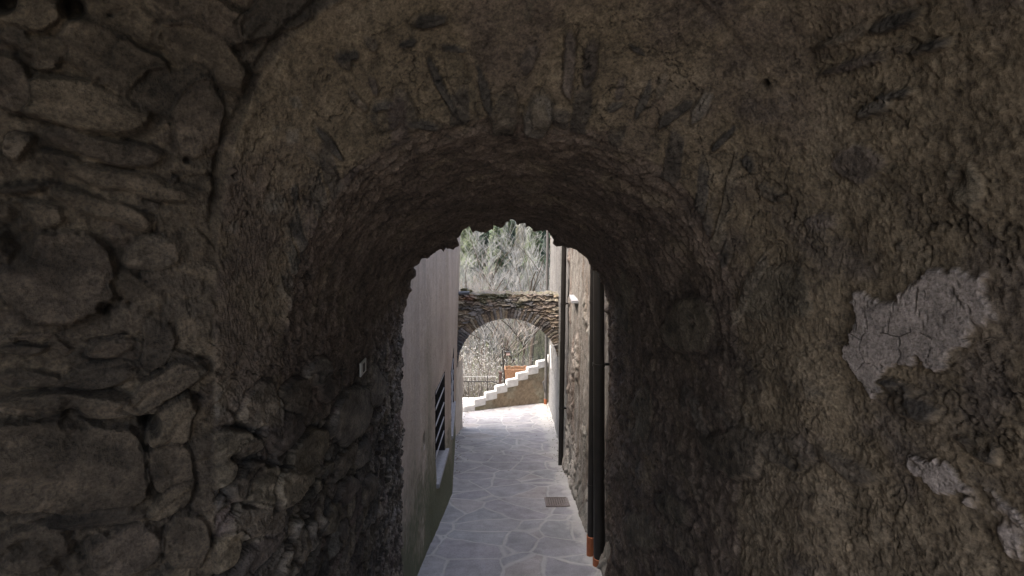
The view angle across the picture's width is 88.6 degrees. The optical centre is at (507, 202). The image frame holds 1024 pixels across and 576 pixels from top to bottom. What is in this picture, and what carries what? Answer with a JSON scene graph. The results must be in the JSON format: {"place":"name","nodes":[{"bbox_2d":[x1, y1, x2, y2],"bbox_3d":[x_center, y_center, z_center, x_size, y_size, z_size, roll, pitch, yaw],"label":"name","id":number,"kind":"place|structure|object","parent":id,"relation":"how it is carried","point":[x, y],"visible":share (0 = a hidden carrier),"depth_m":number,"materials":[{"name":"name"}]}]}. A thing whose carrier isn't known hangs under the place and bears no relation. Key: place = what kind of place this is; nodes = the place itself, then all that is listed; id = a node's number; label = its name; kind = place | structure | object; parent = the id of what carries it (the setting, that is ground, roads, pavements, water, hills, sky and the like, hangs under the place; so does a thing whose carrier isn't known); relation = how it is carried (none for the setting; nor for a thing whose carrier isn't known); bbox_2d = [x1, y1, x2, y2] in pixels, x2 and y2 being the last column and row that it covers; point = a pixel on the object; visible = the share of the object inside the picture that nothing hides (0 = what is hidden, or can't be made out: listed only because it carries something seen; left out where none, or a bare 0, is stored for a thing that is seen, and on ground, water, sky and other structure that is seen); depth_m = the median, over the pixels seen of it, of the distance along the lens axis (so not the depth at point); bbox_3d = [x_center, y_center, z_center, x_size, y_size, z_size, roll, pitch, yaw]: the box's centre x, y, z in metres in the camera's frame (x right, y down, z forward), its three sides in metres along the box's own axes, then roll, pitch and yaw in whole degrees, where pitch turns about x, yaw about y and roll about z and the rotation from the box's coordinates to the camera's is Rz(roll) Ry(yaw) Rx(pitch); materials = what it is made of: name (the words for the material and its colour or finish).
{"place":"outdoors","nodes":[
{"label":"outdoors","id":0,"kind":"place"},
{"bbox_2d":[499,371,501,383],"bbox_3d":[-0.195,5.037,14.420,0.095,0.765,0.095,0,0,0],"label":"wooden post","id":1,"kind":"object","parent":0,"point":[500,377],"visible":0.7,"depth_m":14.38,"materials":[{"name":"wood"}]},
{"bbox_2d":[460,227,544,396],"bbox_3d":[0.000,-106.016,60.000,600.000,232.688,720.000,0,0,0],"label":"hillside","id":2,"kind":"structure","parent":0,"point":[501,350],"depth_m":26.70,"materials":[{"name":"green plant"}]},
{"bbox_2d":[460,228,468,274],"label":"conifer","id":3,"kind":"object","parent":2,"relation":"on","point":[463,233],"visible":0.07,"depth_m":37.77,"materials":[{"name":"green plant"}]},
{"bbox_2d":[460,264,483,289],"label":"bare tree","id":4,"kind":"object","parent":2,"relation":"on","point":[470,274],"visible":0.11,"depth_m":30.36,"materials":[{"name":"grey plant"}]},
{"bbox_2d":[460,226,484,288],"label":"conifer","id":5,"kind":"object","parent":2,"relation":"on","point":[468,245],"visible":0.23,"depth_m":36.65,"materials":[{"name":"green plant"}]},
{"bbox_2d":[460,326,491,368],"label":"bare tree","id":6,"kind":"object","parent":2,"relation":"on","point":[473,339],"visible":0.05,"depth_m":24.11,"materials":[{"name":"grey plant"}]},
{"bbox_2d":[461,349,497,396],"bbox_3d":[-1.401,6.102,18.182,2.231,2.305,2.493,0,0,-30],"label":"blossoming bush","id":7,"kind":"object","parent":2,"relation":"on","point":[475,393],"visible":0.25,"depth_m":18.12,"materials":[{"name":"white plant"}]},
{"bbox_2d":[468,323,491,377],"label":"bare tree","id":8,"kind":"object","parent":2,"relation":"on","point":[477,345],"visible":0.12,"depth_m":24.45,"materials":[{"name":"grey plant"}]},
{"bbox_2d":[459,234,501,291],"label":"bare tree","id":9,"kind":"object","parent":2,"relation":"on","point":[472,259],"visible":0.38,"depth_m":30.62,"materials":[{"name":"grey plant"}]},
{"bbox_2d":[459,322,503,396],"bbox_3d":[-1.629,6.494,18.317,2.933,6.530,4.962,0,0,-3],"label":"bare tree","id":10,"kind":"object","parent":2,"relation":"on","point":[485,340],"visible":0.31,"depth_m":18.65,"materials":[{"name":"grey plant"}]},
{"bbox_2d":[463,325,500,369],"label":"bare tree","id":11,"kind":"object","parent":2,"relation":"on","point":[476,342],"visible":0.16,"depth_m":24.49,"materials":[{"name":"grey plant"}]},
{"bbox_2d":[459,268,505,337],"bbox_3d":[-1.634,5.503,28.277,2.025,4.508,3.426,0,0,-28],"label":"bare tree","id":12,"kind":"object","parent":2,"relation":"on","point":[477,282],"visible":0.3,"depth_m":28.92,"materials":[{"name":"grey plant"}]},
{"bbox_2d":[477,232,489,279],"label":"conifer","id":13,"kind":"object","parent":2,"relation":"on","point":[487,234],"visible":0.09,"depth_m":38.16,"materials":[{"name":"green plant"}]},
{"bbox_2d":[463,277,503,343],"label":"bare tree","id":14,"kind":"object","parent":2,"relation":"on","point":[479,290],"visible":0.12,"depth_m":28.54,"materials":[{"name":"grey plant"}]},
{"bbox_2d":[460,340,508,396],"bbox_3d":[-0.943,5.400,16.459,2.469,2.701,2.395,0,0,19],"label":"blossoming bush","id":15,"kind":"object","parent":2,"relation":"on","point":[480,390],"visible":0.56,"depth_m":16.36,"materials":[{"name":"white plant"}]},
{"bbox_2d":[464,349,524,395],"bbox_3d":[-0.519,5.899,17.231,2.231,2.305,2.493,0,0,-6],"label":"blossoming bush","id":16,"kind":"object","parent":2,"relation":"on","point":[495,380],"visible":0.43,"depth_m":17.28,"materials":[{"name":"white plant"}]},
{"bbox_2d":[483,225,508,321],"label":"conifer","id":17,"kind":"object","parent":2,"relation":"on","point":[495,230],"visible":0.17,"depth_m":35.77,"materials":[{"name":"green plant"}]},
{"bbox_2d":[478,266,515,327],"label":"bare tree","id":18,"kind":"object","parent":2,"relation":"on","point":[498,281],"visible":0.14,"depth_m":30.12,"materials":[{"name":"grey plant"}]},
{"bbox_2d":[459,261,535,384],"bbox_3d":[-0.963,5.999,19.782,4.617,7.369,4.614,0,0,3],"label":"bare tree","id":19,"kind":"object","parent":2,"relation":"on","point":[509,337],"visible":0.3,"depth_m":19.80,"materials":[{"name":"grey plant"}]},
{"bbox_2d":[459,219,541,360],"bbox_3d":[-1.161,3.507,25.572,6.002,9.224,5.377,0,0,8],"label":"bare tree","id":20,"kind":"object","parent":2,"relation":"on","point":[473,261],"visible":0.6,"depth_m":25.89,"materials":[{"name":"grey plant"}]},
{"bbox_2d":[488,283,515,377],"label":"bare tree","id":21,"kind":"object","parent":2,"relation":"on","point":[501,334],"visible":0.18,"depth_m":23.76,"materials":[{"name":"grey plant"}]},
{"bbox_2d":[489,319,518,367],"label":"bare tree","id":22,"kind":"object","parent":2,"relation":"on","point":[503,336],"visible":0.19,"depth_m":24.22,"materials":[{"name":"grey plant"}]},
{"bbox_2d":[460,231,549,365],"bbox_3d":[0.558,4.885,24.657,5.458,7.183,3.227,0,0,38],"label":"bare tree","id":23,"kind":"object","parent":2,"relation":"on","point":[535,327],"visible":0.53,"depth_m":23.96,"materials":[{"name":"grey plant"}]},
{"bbox_2d":[462,247,549,396],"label":"undergrowth","id":24,"kind":"object","parent":2,"relation":"on","point":[539,346],"visible":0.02,"depth_m":26.66,"materials":[{"name":"grey plant"}]},
{"bbox_2d":[484,267,528,330],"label":"bare tree","id":25,"kind":"object","parent":2,"relation":"on","point":[502,285],"visible":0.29,"depth_m":29.29,"materials":[{"name":"grey plant"}]},
{"bbox_2d":[500,219,516,291],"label":"conifer","id":26,"kind":"object","parent":2,"relation":"on","point":[508,236],"visible":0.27,"depth_m":36.21,"materials":[{"name":"green plant"}]},
{"bbox_2d":[473,222,548,368],"bbox_3d":[0.854,4.213,20.608,3.133,10.551,5.739,0,0,43],"label":"bare tree","id":27,"kind":"object","parent":2,"relation":"on","point":[524,342],"visible":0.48,"depth_m":20.12,"materials":[{"name":"grey plant"}]},
{"bbox_2d":[510,220,518,255],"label":"conifer","id":28,"kind":"object","parent":2,"relation":"on","point":[514,229],"visible":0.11,"depth_m":40.56,"materials":[{"name":"green plant"}]},
{"bbox_2d":[507,318,530,365],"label":"bare tree","id":29,"kind":"object","parent":2,"relation":"on","point":[517,334],"visible":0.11,"depth_m":25.32,"materials":[{"name":"grey plant"}]},
{"bbox_2d":[513,223,526,290],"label":"conifer","id":30,"kind":"object","parent":2,"relation":"on","point":[519,238],"visible":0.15,"depth_m":36.76,"materials":[{"name":"green plant"}]},
{"bbox_2d":[501,355,538,371],"bbox_3d":[0.561,6.034,18.337,1.743,1.719,1.690,0,0,-16],"label":"blossoming bush","id":31,"kind":"object","parent":2,"relation":"on","point":[527,364],"visible":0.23,"depth_m":18.61,"materials":[{"name":"white plant"}]},
{"bbox_2d":[498,230,544,291],"bbox_3d":[1.011,4.708,33.277,2.263,7.620,4.145,0,0,28],"label":"bare tree","id":32,"kind":"object","parent":2,"relation":"on","point":[521,266],"visible":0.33,"depth_m":33.47,"materials":[{"name":"grey plant"}]},
{"bbox_2d":[506,251,536,342],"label":"bare tree","id":33,"kind":"object","parent":2,"relation":"on","point":[525,281],"visible":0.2,"depth_m":24.55,"materials":[{"name":"grey plant"}]},
{"bbox_2d":[507,262,548,353],"bbox_3d":[1.935,5.525,27.138,3.477,5.344,3.115,0,0,-22],"label":"bare tree","id":34,"kind":"object","parent":2,"relation":"on","point":[524,283],"visible":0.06,"depth_m":27.11,"materials":[{"name":"grey plant"}]},
{"bbox_2d":[518,226,545,291],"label":"conifer","id":35,"kind":"object","parent":2,"relation":"on","point":[537,245],"visible":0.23,"depth_m":35.24,"materials":[{"name":"green plant"}]},
{"bbox_2d":[536,230,549,287],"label":"conifer","id":36,"kind":"object","parent":2,"relation":"on","point":[543,237],"visible":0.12,"depth_m":37.06,"materials":[{"name":"green plant"}]},
{"bbox_2d":[417,400,601,575],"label":"lane","id":37,"kind":"structure","parent":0,"point":[511,524],"depth_m":5.96,"materials":[{"name":"grey stone"}]},
{"bbox_2d":[400,235,460,575],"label":"rendered house","id":38,"kind":"structure","parent":37,"relation":"on","point":[429,331],"depth_m":5.05,"materials":[{"name":"paint"}]},
{"bbox_2d":[435,372,448,487],"bbox_3d":[-0.785,2.480,5.855,0.185,0.981,0.810,0,0,0],"label":"window","id":39,"kind":"structure","parent":38,"relation":"in","point":[441,454],"depth_m":6.17,"materials":[{"name":"metal"}]},
{"bbox_2d":[451,349,455,438],"bbox_3d":[-0.822,2.635,7.405,0.150,0.871,1.223,0,0,-4],"label":"window","id":40,"kind":"structure","parent":38,"relation":"in","point":[453,403],"depth_m":7.57,"materials":[{"name":"metal"}]},
{"bbox_2d":[458,291,469,294],"bbox_3d":[-0.805,1.675,9.720,0.207,0.075,0.066,0,0,0],"label":"spout pipe","id":41,"kind":"object","parent":38,"relation":"attached to","point":[463,292],"visible":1,"depth_m":9.69,"materials":[{"name":"grey metal"}]},
{"bbox_2d":[462,397,476,399],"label":"terrace kerb","id":42,"kind":"structure","parent":37,"relation":"on","point":[467,398],"depth_m":14.41,"materials":[{"name":"white stone"}]},
{"bbox_2d":[463,376,498,397],"bbox_3d":[-2.356,5.084,14.420,4.287,0.650,0.028,0,0,0],"label":"iron railing","id":43,"kind":"object","parent":42,"relation":"on","point":[487,381],"visible":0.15,"depth_m":14.41,"materials":[{"name":"metal"}]},
{"bbox_2d":[463,355,548,411],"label":"staircase","id":44,"kind":"structure","parent":37,"relation":"on","point":[524,388],"depth_m":13.29,"materials":[{"name":"white paint"}]},
{"bbox_2d":[502,350,505,384],"bbox_3d":[-0.093,4.136,13.080,0.107,0.924,0.032,0,0,0],"label":"iron rod","id":45,"kind":"object","parent":44,"relation":"on","point":[503,368],"visible":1,"depth_m":13.07,"materials":[{"name":"grey metal"}]},
{"bbox_2d":[455,288,558,434],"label":"stone arch","id":46,"kind":"structure","parent":37,"relation":"on","point":[539,310],"depth_m":9.88,"materials":[{"name":"brown stone"}]},
{"bbox_2d":[455,407,563,496],"bbox_3d":[-0.004,4.059,8.554,1.965,2.019,8.886,0,0,0],"label":"grit","id":47,"kind":"object","parent":37,"relation":"on","point":[518,451],"visible":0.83,"depth_m":9.26,"materials":[{"name":"grey gravel"}]},
{"bbox_2d":[0,0,1023,575],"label":"vaulted passage","id":48,"kind":"object","parent":37,"relation":"on","point":[790,232],"visible":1,"depth_m":1.54},
{"bbox_2d":[360,358,365,376],"bbox_3d":[-0.765,0.874,2.785,0.012,0.072,0.105,0,0,0],"label":"number plaque","id":49,"kind":"object","parent":48,"relation":"attached to","point":[362,367],"visible":1,"depth_m":2.77,"materials":[{"name":"metal"}]},
{"bbox_2d":[505,366,526,381],"bbox_3d":[0.220,4.919,14.160,0.598,0.943,0.310,0,0,0],"label":"planter","id":50,"kind":"object","parent":37,"relation":"on","point":[510,371],"visible":0.3,"depth_m":14.01,"materials":[{"name":"brick"}]},
{"bbox_2d":[544,497,569,506],"bbox_3d":[0.580,3.517,6.161,0.278,0.089,0.305,0,0,0],"label":"drain cover","id":51,"kind":"object","parent":37,"relation":"on","point":[555,501],"visible":1,"depth_m":6.16,"materials":[{"name":"metal"}]},
{"bbox_2d":[548,235,568,452],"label":"whitewashed house","id":52,"kind":"structure","parent":37,"relation":"on","point":[555,286],"depth_m":10.10,"materials":[{"name":"paint"}]},
{"bbox_2d":[542,230,550,404],"bbox_3d":[0.940,2.318,13.064,0.281,5.415,0.124,0,0,-41],"label":"downpipe","id":53,"kind":"object","parent":52,"relation":"attached to","point":[544,382],"visible":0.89,"depth_m":13.07,"materials":[{"name":"metal"}]},
{"bbox_2d":[550,345,552,368],"bbox_3d":[0.972,3.341,11.600,0.021,0.718,1.212,0,0,2],"label":"cable","id":54,"kind":"object","parent":52,"relation":"attached to","point":[550,355],"visible":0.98,"depth_m":11.88,"materials":[{"name":"white paint"}]},
{"bbox_2d":[562,248,609,575],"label":"weathered house","id":55,"kind":"structure","parent":37,"relation":"on","point":[575,462],"depth_m":6.33,"materials":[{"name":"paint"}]},
{"bbox_2d":[558,246,567,464],"bbox_3d":[0.843,1.771,7.780,0.185,4.283,0.085,0,0,0],"label":"downpipe","id":56,"kind":"object","parent":55,"relation":"attached to","point":[563,303],"visible":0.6,"depth_m":7.75,"materials":[{"name":"black metal"}]},
{"bbox_2d":[586,265,593,556],"bbox_3d":[0.783,1.457,4.740,0.143,3.655,0.080,0,0,0],"label":"downpipe","id":57,"kind":"object","parent":55,"relation":"attached to","point":[590,542],"visible":0.45,"depth_m":4.71,"materials":[{"name":"metal"}]},
{"bbox_2d":[592,271,609,566],"bbox_3d":[0.817,1.317,4.540,0.172,3.859,0.112,0,0,0],"label":"downpipe","id":58,"kind":"object","parent":55,"relation":"attached to","point":[599,364],"visible":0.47,"depth_m":4.50,"materials":[{"name":"metal"}]}
]}

